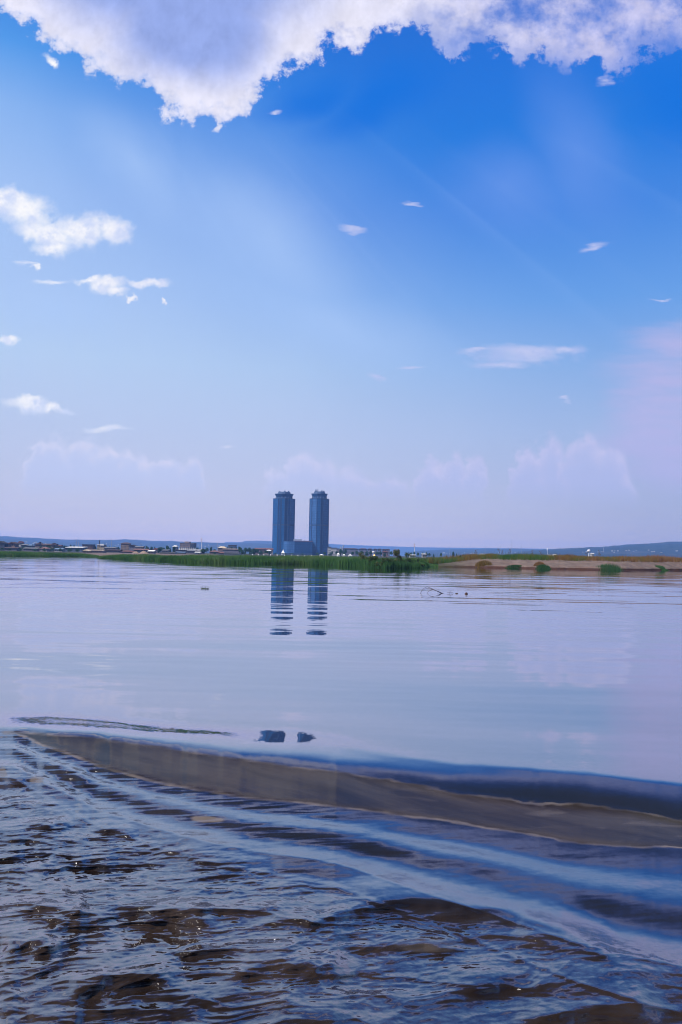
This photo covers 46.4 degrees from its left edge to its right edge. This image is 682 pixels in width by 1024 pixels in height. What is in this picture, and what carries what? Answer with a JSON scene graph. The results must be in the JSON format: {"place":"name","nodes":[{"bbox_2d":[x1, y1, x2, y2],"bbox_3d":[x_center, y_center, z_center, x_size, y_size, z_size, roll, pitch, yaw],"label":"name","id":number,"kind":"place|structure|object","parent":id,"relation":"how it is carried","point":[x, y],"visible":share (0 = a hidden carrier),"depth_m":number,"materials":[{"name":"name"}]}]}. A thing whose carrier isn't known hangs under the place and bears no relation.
{"place":"outdoors","nodes":[
{"label":"outdoors","id":0,"kind":"place"},
{"bbox_2d":[0,536,271,552],"bbox_3d":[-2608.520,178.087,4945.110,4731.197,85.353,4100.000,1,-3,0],"label":"hills","id":1,"kind":"structure","parent":0,"point":[107,543],"depth_m":4260.24,"materials":[{"name":"blue"}]},
{"bbox_2d":[272,491,294,553],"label":"office tower","id":2,"kind":"structure","parent":0,"point":[283,527],"depth_m":1188.74,"materials":[{"name":"blue glass"}]},
{"bbox_2d":[241,540,329,546],"bbox_3d":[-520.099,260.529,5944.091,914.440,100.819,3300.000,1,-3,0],"label":"hills","id":3,"kind":"structure","parent":0,"point":[265,542],"depth_m":5723.38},
{"bbox_2d":[283,539,312,554],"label":"podium block","id":4,"kind":"structure","parent":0,"point":[297,546],"depth_m":1174.91,"materials":[{"name":"blue glass"}]},
{"bbox_2d":[309,490,328,554],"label":"office tower","id":5,"kind":"structure","parent":0,"point":[319,519],"depth_m":1189.77,"materials":[{"name":"blue glass"}]},
{"bbox_2d":[0,556,681,1023],"bbox_3d":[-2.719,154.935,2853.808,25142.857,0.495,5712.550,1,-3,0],"label":"water","id":6,"kind":"structure","parent":0,"point":[288,794],"depth_m":6.59,"materials":[{"name":"blue liquid"}]},
{"bbox_2d":[0,550,681,569],"bbox_3d":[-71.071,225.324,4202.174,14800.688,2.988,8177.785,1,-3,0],"label":"riverbank","id":7,"kind":"structure","parent":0,"point":[577,565],"depth_m":154.98,"materials":[{"name":"plant"}]},
{"bbox_2d":[0,541,7,550],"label":"house","id":8,"kind":"structure","parent":7,"relation":"on","point":[3,544],"depth_m":599.60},
{"bbox_2d":[5,547,20,550],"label":"house","id":9,"kind":"structure","parent":7,"relation":"on","point":[13,548],"depth_m":559.21,"materials":[{"name":"grey"}]},
{"bbox_2d":[10,542,18,546],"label":"house","id":10,"kind":"structure","parent":7,"relation":"on","point":[15,544],"depth_m":620.08,"materials":[{"name":"grey"}]},
{"bbox_2d":[23,547,39,550],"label":"house","id":11,"kind":"structure","parent":7,"relation":"on","point":[28,549],"depth_m":559.18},
{"bbox_2d":[34,542,42,547],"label":"house","id":12,"kind":"structure","parent":7,"relation":"on","point":[39,544],"depth_m":649.24,"materials":[{"name":"grey"}]},
{"bbox_2d":[40,547,50,550],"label":"house","id":13,"kind":"structure","parent":7,"relation":"on","point":[46,548],"depth_m":559.99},
{"bbox_2d":[42,543,57,550],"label":"house","id":14,"kind":"structure","parent":7,"relation":"on","point":[52,545],"depth_m":639.26,"materials":[{"name":"grey"}]},
{"bbox_2d":[55,548,65,551],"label":"house","id":15,"kind":"structure","parent":7,"relation":"on","point":[57,549],"depth_m":551.00,"materials":[{"name":"grey"}]},
{"bbox_2d":[65,547,87,551],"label":"shed","id":16,"kind":"structure","parent":7,"relation":"on","point":[81,549],"depth_m":599.12,"materials":[{"name":"white metal"}]},
{"bbox_2d":[82,544,94,549],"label":"house","id":17,"kind":"structure","parent":7,"relation":"on","point":[91,546],"depth_m":699.16,"materials":[{"name":"brick"}]},
{"bbox_2d":[91,550,106,552],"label":"shed","id":18,"kind":"structure","parent":7,"relation":"on","point":[98,551],"depth_m":479.27,"materials":[{"name":"grey"}]},
{"bbox_2d":[97,540,105,549],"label":"works building","id":19,"kind":"structure","parent":7,"relation":"on","point":[100,546],"depth_m":719.08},
{"bbox_2d":[104,547,117,549],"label":"house","id":20,"kind":"structure","parent":7,"relation":"on","point":[114,548],"depth_m":620.42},
{"bbox_2d":[107,549,121,552],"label":"house","id":21,"kind":"structure","parent":7,"relation":"on","point":[112,551],"depth_m":539.20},
{"bbox_2d":[120,542,130,550],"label":"apartment block","id":22,"kind":"structure","parent":7,"relation":"on","point":[125,546],"depth_m":689.17,"materials":[{"name":"beige concrete"}]},
{"bbox_2d":[129,545,135,550],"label":"house","id":23,"kind":"structure","parent":7,"relation":"on","point":[131,547],"depth_m":679.14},
{"bbox_2d":[133,549,149,552],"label":"house","id":24,"kind":"structure","parent":7,"relation":"on","point":[140,550],"depth_m":559.23,"materials":[{"name":"grey"}]},
{"bbox_2d":[148,550,155,553],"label":"house","id":25,"kind":"structure","parent":7,"relation":"on","point":[152,551],"depth_m":479.71,"materials":[{"name":"white"}]},
{"bbox_2d":[159,552,176,553],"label":"market row","id":26,"kind":"object","parent":7,"relation":"on","point":[168,552],"visible":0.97,"depth_m":519.11,"materials":[{"name":"grey"}]},
{"bbox_2d":[180,542,196,548],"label":"office block","id":27,"kind":"structure","parent":7,"relation":"on","point":[188,545],"depth_m":998.97,"materials":[{"name":"beige concrete"}]},
{"bbox_2d":[175,547,205,553],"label":"warehouse","id":28,"kind":"structure","parent":7,"relation":"on","point":[182,550],"depth_m":699.01,"materials":[{"name":"brick"}]},
{"bbox_2d":[187,550,196,553],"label":"house","id":29,"kind":"structure","parent":7,"relation":"on","point":[191,551],"depth_m":619.13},
{"bbox_2d":[0,550,437,567],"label":"reed bed","id":30,"kind":"object","parent":7,"relation":"on","point":[309,560],"visible":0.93,"depth_m":154.04,"materials":[{"name":"green plant"}]},
{"bbox_2d":[218,546,226,551],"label":"house","id":31,"kind":"structure","parent":7,"relation":"on","point":[220,548],"depth_m":699.19,"materials":[{"name":"white"}]},
{"bbox_2d":[223,549,239,552],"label":"hall","id":32,"kind":"structure","parent":7,"relation":"on","point":[230,550],"depth_m":649.12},
{"bbox_2d":[228,545,236,548],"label":"house","id":33,"kind":"structure","parent":7,"relation":"on","point":[232,546],"depth_m":759.18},
{"bbox_2d":[225,553,240,554],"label":"house","id":34,"kind":"structure","parent":7,"relation":"on","point":[232,553],"depth_m":519.20,"materials":[{"name":"grey"}]},
{"bbox_2d":[255,548,265,554],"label":"house","id":35,"kind":"structure","parent":7,"relation":"on","point":[262,549],"depth_m":799.00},
{"bbox_2d":[265,548,273,554],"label":"house","id":36,"kind":"structure","parent":7,"relation":"on","point":[271,549],"depth_m":838.85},
{"bbox_2d":[331,548,336,555],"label":"hotel","id":37,"kind":"structure","parent":7,"relation":"on","point":[334,550],"depth_m":898.94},
{"bbox_2d":[341,548,358,555],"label":"apartment row","id":38,"kind":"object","parent":7,"relation":"on","point":[349,550],"visible":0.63,"depth_m":998.84,"materials":[{"name":"grey"}]},
{"bbox_2d":[358,552,367,558],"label":"waterside shrub","id":39,"kind":"object","parent":7,"relation":"on","point":[363,556],"visible":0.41,"depth_m":142.99,"materials":[{"name":"green plant"}]},
{"bbox_2d":[366,555,377,564],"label":"waterside shrub","id":40,"kind":"object","parent":7,"relation":"on","point":[369,558],"visible":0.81,"depth_m":134.22,"materials":[{"name":"green plant"}]},
{"bbox_2d":[375,557,394,565],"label":"waterside shrub","id":41,"kind":"object","parent":7,"relation":"on","point":[384,560],"visible":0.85,"depth_m":125.89,"materials":[{"name":"green plant"}]},
{"bbox_2d":[393,549,401,561],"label":"waterside shrub","id":42,"kind":"object","parent":7,"relation":"on","point":[396,553],"visible":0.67,"depth_m":129.82,"materials":[{"name":"green plant"}]},
{"bbox_2d":[402,552,413,563],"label":"waterside shrub","id":43,"kind":"object","parent":7,"relation":"on","point":[408,559],"visible":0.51,"depth_m":130.82,"materials":[{"name":"green plant"}]},
{"bbox_2d":[475,560,491,567],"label":"grass tussock","id":44,"kind":"object","parent":7,"relation":"on","point":[483,563],"depth_m":152.41,"materials":[{"name":"brown plant"}]},
{"bbox_2d":[505,565,521,568],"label":"grass tussock","id":45,"kind":"object","parent":7,"relation":"on","point":[515,566],"depth_m":149.66,"materials":[{"name":"green plant"}]},
{"bbox_2d":[533,561,544,565],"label":"grass tussock","id":46,"kind":"object","parent":7,"relation":"on","point":[538,563],"depth_m":148.74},
{"bbox_2d":[536,564,550,568],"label":"grass tussock","id":47,"kind":"object","parent":7,"relation":"on","point":[542,566],"depth_m":147.66,"materials":[{"name":"green plant"}]},
{"bbox_2d":[408,551,681,563],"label":"dry grass","id":48,"kind":"structure","parent":7,"relation":"on","point":[532,556],"depth_m":160.00,"materials":[{"name":"brown plant"}]},
{"bbox_2d":[596,563,622,569],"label":"grass tussock","id":49,"kind":"object","parent":7,"relation":"on","point":[613,567],"depth_m":148.50,"materials":[{"name":"green plant"}]},
{"bbox_2d":[655,565,666,569],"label":"grass tussock","id":50,"kind":"object","parent":7,"relation":"on","point":[662,567],"depth_m":159.23,"materials":[{"name":"green plant"}]},
{"bbox_2d":[0,0,681,548],"label":"sky","id":51,"kind":"structure","parent":0,"point":[416,265],"materials":[{"name":"blue"}]},
{"bbox_2d":[225,542,529,555],"bbox_3d":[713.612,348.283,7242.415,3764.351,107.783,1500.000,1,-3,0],"label":"hills","id":52,"kind":"structure","parent":0,"point":[403,550],"depth_m":7309.85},
{"bbox_2d":[405,548,546,556],"bbox_3d":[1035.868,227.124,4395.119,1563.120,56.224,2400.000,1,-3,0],"label":"hills","id":53,"kind":"structure","parent":0,"point":[468,551],"depth_m":4054.29,"materials":[{"name":"green plant"}]},
{"bbox_2d":[505,542,681,558],"bbox_3d":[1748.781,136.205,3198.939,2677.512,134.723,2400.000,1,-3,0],"label":"hills","id":54,"kind":"structure","parent":0,"point":[671,549],"depth_m":2700.84,"materials":[{"name":"blue soil"}]}
]}

